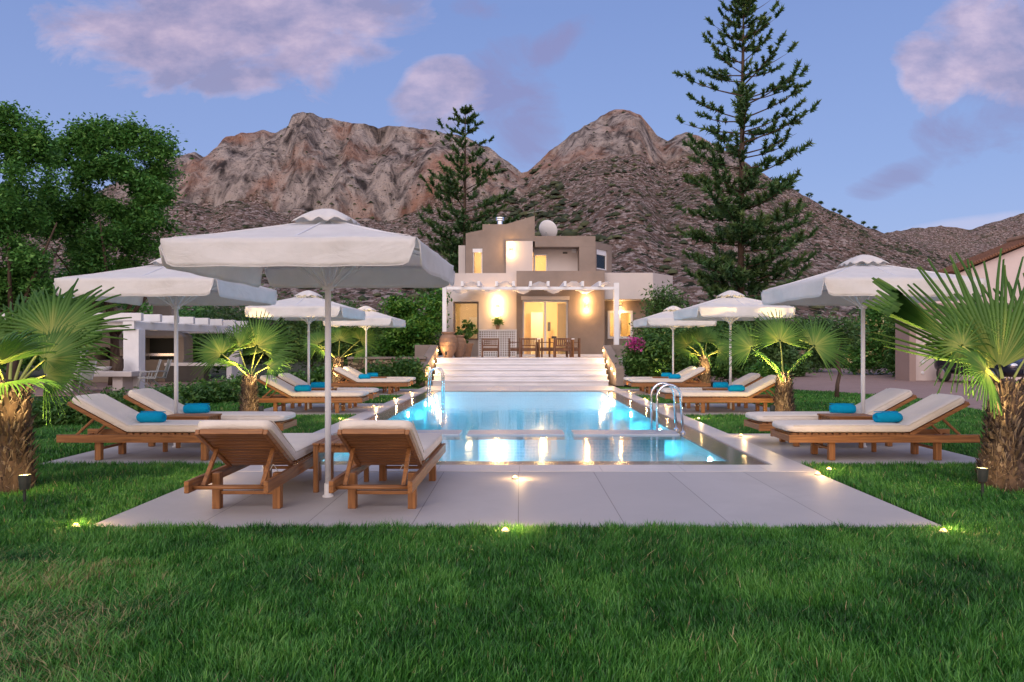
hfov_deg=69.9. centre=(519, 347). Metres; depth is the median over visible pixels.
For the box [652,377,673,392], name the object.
side table
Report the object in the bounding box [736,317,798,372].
garden bush
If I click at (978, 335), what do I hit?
fan palm
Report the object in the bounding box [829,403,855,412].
rolled towel
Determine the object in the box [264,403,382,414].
lounger terrace
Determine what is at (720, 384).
rolled towel
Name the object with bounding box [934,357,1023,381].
parked car
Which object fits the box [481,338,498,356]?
garden chair
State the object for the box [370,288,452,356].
citrus tree
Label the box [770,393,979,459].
sun lounger
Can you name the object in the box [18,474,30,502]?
spike spotlight
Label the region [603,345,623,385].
stair wall
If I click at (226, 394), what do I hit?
garden shrub
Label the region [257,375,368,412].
sun lounger
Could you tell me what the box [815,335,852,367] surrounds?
garden bush
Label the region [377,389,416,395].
lounger terrace
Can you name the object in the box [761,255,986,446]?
patio umbrella
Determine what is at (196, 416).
side table
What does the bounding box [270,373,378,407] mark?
sun lounger
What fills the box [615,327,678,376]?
oleander bush
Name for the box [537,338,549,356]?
garden chair
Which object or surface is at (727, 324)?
garden bush
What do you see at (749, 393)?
sun lounger
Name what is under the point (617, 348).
stone pier
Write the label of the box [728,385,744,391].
rolled towel
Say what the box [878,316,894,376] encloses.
garden bush
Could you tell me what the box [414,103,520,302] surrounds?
norfolk pine
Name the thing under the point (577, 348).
garden chair
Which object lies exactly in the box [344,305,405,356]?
olive tree
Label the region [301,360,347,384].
garden shrub
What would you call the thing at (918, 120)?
sky
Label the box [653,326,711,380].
oleander bush
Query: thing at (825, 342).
fan palm
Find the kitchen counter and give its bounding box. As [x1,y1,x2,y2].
[164,363,236,381]
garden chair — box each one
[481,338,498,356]
[508,338,518,356]
[519,338,536,356]
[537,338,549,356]
[541,338,552,356]
[553,338,571,356]
[565,338,579,356]
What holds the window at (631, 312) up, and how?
in the villa
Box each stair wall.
[419,345,437,385]
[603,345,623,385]
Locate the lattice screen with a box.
[479,329,516,356]
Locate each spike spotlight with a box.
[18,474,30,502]
[770,405,774,411]
[977,467,988,496]
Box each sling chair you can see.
[62,361,96,394]
[136,359,161,388]
[146,359,171,387]
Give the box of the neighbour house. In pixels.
[937,235,1023,300]
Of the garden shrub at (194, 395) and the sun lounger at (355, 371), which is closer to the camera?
the garden shrub at (194, 395)
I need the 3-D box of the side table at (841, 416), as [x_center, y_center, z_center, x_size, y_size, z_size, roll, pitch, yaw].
[4.300,1.120,9.618,0.620,0.460,0.407,0,0,0]
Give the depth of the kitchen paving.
24.53 m
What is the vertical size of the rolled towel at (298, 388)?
0.142 m
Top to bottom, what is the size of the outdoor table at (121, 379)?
0.620 m
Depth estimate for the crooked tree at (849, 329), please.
19.72 m
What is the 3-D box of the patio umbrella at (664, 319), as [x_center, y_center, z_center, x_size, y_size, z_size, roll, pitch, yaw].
[4.641,0.050,22.132,2.073,2.600,2.075,0,0,-3]
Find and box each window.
[454,302,478,339]
[473,248,481,272]
[534,254,547,270]
[597,249,605,269]
[608,311,632,338]
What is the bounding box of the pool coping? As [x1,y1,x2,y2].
[237,386,818,471]
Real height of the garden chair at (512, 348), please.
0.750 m
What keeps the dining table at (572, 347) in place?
on the terrace floor
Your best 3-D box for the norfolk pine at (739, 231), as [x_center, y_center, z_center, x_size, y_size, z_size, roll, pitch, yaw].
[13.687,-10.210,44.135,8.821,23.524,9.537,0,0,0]
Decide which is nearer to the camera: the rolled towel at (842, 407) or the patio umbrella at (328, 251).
the patio umbrella at (328, 251)
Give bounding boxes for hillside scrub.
[1,112,951,339]
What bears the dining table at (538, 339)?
on the terrace floor
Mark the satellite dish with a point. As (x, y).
(547, 227)
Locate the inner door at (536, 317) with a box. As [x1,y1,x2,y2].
[531,312,542,353]
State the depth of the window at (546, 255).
34.46 m
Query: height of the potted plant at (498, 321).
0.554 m
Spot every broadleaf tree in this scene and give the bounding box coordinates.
[0,100,91,379]
[30,110,196,385]
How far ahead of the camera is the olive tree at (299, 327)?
30.55 m
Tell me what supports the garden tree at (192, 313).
on the ground at (40, 372)
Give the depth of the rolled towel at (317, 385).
16.32 m
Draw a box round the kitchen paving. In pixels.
[29,379,227,395]
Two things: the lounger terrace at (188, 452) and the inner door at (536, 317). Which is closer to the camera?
the lounger terrace at (188, 452)
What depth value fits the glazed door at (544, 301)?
31.04 m
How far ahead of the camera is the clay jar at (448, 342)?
27.46 m
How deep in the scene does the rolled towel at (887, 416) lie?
8.89 m
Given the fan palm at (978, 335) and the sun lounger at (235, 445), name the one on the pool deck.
the sun lounger at (235, 445)
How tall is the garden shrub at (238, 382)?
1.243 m
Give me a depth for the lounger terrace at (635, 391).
22.04 m
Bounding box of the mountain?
[0,109,957,331]
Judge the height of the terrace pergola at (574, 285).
2.971 m
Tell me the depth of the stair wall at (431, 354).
26.58 m
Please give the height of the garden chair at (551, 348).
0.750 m
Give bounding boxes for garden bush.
[695,297,753,331]
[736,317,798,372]
[783,345,821,376]
[785,312,843,372]
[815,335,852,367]
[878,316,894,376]
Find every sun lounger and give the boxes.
[56,393,208,459]
[123,388,296,446]
[184,420,332,508]
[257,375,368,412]
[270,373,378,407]
[329,420,445,508]
[331,367,410,393]
[343,366,415,391]
[623,366,696,391]
[628,367,710,393]
[659,373,767,407]
[671,375,776,412]
[744,388,916,446]
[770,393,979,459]
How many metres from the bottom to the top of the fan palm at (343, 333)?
2.385 m
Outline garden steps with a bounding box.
[432,358,608,385]
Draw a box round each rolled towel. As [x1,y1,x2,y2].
[136,411,166,422]
[183,403,209,412]
[294,385,311,391]
[310,382,324,387]
[358,374,370,378]
[367,373,377,376]
[661,373,671,376]
[668,374,680,378]
[713,382,728,387]
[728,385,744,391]
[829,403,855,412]
[872,411,902,422]
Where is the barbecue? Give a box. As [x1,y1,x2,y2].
[145,306,192,380]
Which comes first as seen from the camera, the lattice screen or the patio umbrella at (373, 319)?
the patio umbrella at (373, 319)
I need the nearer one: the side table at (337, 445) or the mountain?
the side table at (337, 445)
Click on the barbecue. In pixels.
(159, 345)
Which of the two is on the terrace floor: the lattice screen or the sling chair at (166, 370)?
the lattice screen
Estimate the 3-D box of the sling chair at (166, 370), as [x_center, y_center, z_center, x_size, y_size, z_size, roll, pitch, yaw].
[-10.914,0.864,22.123,0.671,0.996,0.552,0,0,-35]
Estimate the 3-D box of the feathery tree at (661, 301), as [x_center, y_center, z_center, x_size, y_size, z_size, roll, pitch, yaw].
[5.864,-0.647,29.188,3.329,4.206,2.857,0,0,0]
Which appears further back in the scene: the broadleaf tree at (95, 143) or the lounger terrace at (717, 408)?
the broadleaf tree at (95, 143)
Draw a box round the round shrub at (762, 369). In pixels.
[743,359,795,387]
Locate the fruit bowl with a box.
[96,367,111,370]
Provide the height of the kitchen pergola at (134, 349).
2.450 m
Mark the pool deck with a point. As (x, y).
(700, 498)
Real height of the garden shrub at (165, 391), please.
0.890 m
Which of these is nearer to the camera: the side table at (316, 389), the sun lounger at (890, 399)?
the sun lounger at (890, 399)
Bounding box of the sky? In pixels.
[0,0,1023,232]
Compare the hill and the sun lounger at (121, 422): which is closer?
the sun lounger at (121, 422)
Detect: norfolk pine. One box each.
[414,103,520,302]
[672,0,821,326]
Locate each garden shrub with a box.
[28,393,67,427]
[36,395,96,424]
[83,386,144,411]
[129,382,190,404]
[157,377,220,404]
[193,374,243,403]
[216,366,270,397]
[254,365,313,388]
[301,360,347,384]
[359,355,400,387]
[386,348,439,387]
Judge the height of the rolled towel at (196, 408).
0.142 m
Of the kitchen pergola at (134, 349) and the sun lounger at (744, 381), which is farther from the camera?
the kitchen pergola at (134, 349)
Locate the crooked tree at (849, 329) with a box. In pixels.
[800,309,874,397]
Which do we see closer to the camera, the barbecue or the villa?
the barbecue
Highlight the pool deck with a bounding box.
[94,472,940,530]
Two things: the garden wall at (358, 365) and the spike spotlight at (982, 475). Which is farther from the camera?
the garden wall at (358, 365)
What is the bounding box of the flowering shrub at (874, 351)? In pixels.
[838,306,894,374]
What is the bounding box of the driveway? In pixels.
[693,368,1023,410]
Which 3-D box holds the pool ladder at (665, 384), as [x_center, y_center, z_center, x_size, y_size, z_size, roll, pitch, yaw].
[2.390,1.415,11.850,0.490,1.671,0.590,0,0,0]
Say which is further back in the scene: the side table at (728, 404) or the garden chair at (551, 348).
the garden chair at (551, 348)
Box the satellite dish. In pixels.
[539,220,556,235]
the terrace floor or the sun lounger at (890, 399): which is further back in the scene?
the terrace floor
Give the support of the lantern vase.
on the outdoor table at (121, 379)
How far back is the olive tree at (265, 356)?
31.55 m
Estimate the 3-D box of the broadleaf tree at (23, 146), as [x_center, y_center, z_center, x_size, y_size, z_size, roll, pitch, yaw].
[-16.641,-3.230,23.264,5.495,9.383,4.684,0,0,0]
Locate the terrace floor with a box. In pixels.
[431,356,625,384]
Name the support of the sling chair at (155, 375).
on the kitchen paving
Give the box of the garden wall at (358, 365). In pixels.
[347,357,426,386]
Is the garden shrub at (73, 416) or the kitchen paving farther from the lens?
the kitchen paving
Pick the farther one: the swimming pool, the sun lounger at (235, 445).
the swimming pool
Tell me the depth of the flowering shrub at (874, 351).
35.53 m
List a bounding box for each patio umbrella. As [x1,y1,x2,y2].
[53,258,276,446]
[159,209,454,497]
[245,290,365,408]
[323,306,405,387]
[633,306,716,373]
[673,290,794,408]
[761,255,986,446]
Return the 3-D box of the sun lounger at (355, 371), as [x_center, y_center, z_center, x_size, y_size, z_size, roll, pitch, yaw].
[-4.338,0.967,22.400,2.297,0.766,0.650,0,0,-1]
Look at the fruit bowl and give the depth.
22.07 m
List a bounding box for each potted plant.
[454,319,478,356]
[490,317,504,328]
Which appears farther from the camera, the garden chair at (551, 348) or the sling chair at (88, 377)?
the garden chair at (551, 348)
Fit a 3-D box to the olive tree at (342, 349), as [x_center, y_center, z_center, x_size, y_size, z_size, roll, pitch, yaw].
[-7.204,-0.380,29.990,3.540,3.681,3.224,0,0,0]
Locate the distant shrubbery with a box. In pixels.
[31,311,892,361]
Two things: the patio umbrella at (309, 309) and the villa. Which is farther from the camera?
the villa
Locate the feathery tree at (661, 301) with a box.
[621,279,700,345]
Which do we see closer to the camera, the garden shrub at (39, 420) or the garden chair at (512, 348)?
the garden shrub at (39, 420)
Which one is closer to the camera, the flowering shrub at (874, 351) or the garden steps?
the garden steps
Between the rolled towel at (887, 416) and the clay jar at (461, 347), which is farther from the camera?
the clay jar at (461, 347)
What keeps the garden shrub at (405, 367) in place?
on the ground at (40, 372)
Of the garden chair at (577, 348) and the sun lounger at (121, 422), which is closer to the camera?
the sun lounger at (121, 422)
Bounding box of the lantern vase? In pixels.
[113,356,123,370]
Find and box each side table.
[163,413,221,451]
[305,388,336,409]
[312,435,368,492]
[364,377,386,392]
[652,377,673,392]
[702,388,734,409]
[817,413,875,451]
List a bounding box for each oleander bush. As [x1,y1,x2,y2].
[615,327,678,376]
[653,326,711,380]
[691,321,739,381]
[714,323,764,382]
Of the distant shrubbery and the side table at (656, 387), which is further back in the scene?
the distant shrubbery
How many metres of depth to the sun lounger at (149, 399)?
9.97 m
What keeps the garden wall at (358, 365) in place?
on the ground at (40, 372)
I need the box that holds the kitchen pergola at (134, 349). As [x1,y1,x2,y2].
[2,313,247,389]
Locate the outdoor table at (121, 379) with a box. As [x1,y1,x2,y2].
[46,371,146,391]
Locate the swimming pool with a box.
[294,391,769,464]
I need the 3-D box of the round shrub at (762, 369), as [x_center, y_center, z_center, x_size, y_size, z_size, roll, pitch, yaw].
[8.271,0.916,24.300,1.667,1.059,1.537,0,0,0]
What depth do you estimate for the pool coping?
8.40 m
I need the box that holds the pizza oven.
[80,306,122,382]
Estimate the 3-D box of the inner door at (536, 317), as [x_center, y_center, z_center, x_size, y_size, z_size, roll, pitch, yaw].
[0.815,-0.615,34.375,0.567,2.030,0.030,0,0,0]
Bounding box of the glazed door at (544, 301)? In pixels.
[523,300,567,353]
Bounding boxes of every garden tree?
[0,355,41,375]
[94,300,152,339]
[178,306,225,372]
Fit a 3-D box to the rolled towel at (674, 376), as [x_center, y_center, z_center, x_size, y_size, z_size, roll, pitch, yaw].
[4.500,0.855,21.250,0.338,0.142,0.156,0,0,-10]
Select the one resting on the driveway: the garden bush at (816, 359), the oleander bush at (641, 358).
the garden bush at (816, 359)
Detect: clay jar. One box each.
[439,332,457,357]
[454,335,466,356]
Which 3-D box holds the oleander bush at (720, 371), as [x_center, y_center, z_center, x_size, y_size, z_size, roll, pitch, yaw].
[6.912,0.157,26.764,2.347,2.672,2.206,0,0,19]
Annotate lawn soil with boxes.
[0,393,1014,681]
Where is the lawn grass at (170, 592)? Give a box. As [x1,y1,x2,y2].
[0,386,1023,681]
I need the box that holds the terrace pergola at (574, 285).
[442,281,618,357]
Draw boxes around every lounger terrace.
[47,443,224,465]
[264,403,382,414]
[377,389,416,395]
[622,389,661,395]
[658,403,769,414]
[731,434,976,465]
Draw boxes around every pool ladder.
[426,367,444,426]
[650,382,685,460]
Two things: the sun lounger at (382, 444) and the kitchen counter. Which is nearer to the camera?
the sun lounger at (382, 444)
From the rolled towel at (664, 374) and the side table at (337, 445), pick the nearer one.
the side table at (337, 445)
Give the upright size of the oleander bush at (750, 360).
2.481 m
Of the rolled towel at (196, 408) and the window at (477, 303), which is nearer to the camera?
the rolled towel at (196, 408)
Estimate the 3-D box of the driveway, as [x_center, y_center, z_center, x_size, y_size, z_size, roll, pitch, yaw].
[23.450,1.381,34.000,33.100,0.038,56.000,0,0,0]
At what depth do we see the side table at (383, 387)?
21.66 m
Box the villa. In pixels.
[446,216,672,376]
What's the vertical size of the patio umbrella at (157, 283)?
2.600 m
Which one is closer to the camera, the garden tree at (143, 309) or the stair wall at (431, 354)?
the stair wall at (431, 354)
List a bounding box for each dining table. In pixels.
[521,338,540,356]
[553,338,574,356]
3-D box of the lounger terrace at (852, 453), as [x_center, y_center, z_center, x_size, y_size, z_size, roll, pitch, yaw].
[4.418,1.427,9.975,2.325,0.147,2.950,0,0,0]
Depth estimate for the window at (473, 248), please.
33.62 m
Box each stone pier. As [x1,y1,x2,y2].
[415,345,429,356]
[611,345,625,357]
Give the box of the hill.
[884,213,1023,261]
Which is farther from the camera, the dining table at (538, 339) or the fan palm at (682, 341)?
the dining table at (538, 339)
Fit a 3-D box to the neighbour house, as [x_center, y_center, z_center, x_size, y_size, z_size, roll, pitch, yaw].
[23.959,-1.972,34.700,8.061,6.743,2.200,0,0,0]
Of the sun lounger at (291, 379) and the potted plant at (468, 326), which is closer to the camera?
the sun lounger at (291, 379)
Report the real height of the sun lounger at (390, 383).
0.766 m
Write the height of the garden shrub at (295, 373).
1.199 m
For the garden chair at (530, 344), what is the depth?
28.20 m
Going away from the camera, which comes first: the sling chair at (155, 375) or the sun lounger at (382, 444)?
the sun lounger at (382, 444)
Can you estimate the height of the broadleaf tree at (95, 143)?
9.866 m
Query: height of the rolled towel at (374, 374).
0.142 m
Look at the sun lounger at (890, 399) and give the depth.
9.97 m
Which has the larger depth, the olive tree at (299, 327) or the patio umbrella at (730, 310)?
the olive tree at (299, 327)
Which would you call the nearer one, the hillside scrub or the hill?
the hillside scrub
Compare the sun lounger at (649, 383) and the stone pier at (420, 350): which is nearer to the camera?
the sun lounger at (649, 383)
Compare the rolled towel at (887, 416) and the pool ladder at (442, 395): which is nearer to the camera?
the rolled towel at (887, 416)
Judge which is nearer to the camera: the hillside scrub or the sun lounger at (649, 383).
the sun lounger at (649, 383)
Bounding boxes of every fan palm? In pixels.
[0,278,134,495]
[184,310,300,410]
[295,325,384,387]
[664,326,738,387]
[716,309,855,411]
[862,248,1023,492]
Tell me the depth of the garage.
29.80 m
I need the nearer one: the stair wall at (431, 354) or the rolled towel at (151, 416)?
the rolled towel at (151, 416)
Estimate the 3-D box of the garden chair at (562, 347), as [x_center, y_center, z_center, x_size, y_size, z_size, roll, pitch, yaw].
[1.660,0.025,28.460,0.690,0.750,0.560,0,0,0]
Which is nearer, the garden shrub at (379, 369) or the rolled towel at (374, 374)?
the rolled towel at (374, 374)
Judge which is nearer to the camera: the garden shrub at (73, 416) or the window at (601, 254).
the garden shrub at (73, 416)
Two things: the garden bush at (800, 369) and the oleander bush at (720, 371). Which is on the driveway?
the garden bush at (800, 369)
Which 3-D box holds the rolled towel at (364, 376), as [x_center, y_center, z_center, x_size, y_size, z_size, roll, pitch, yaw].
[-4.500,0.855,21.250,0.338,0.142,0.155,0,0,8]
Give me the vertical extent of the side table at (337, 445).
0.460 m
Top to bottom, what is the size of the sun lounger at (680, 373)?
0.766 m
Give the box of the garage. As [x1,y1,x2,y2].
[895,301,1021,380]
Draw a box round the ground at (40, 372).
[0,357,712,387]
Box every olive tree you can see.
[193,306,263,370]
[223,284,299,369]
[279,288,333,372]
[303,294,373,379]
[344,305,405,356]

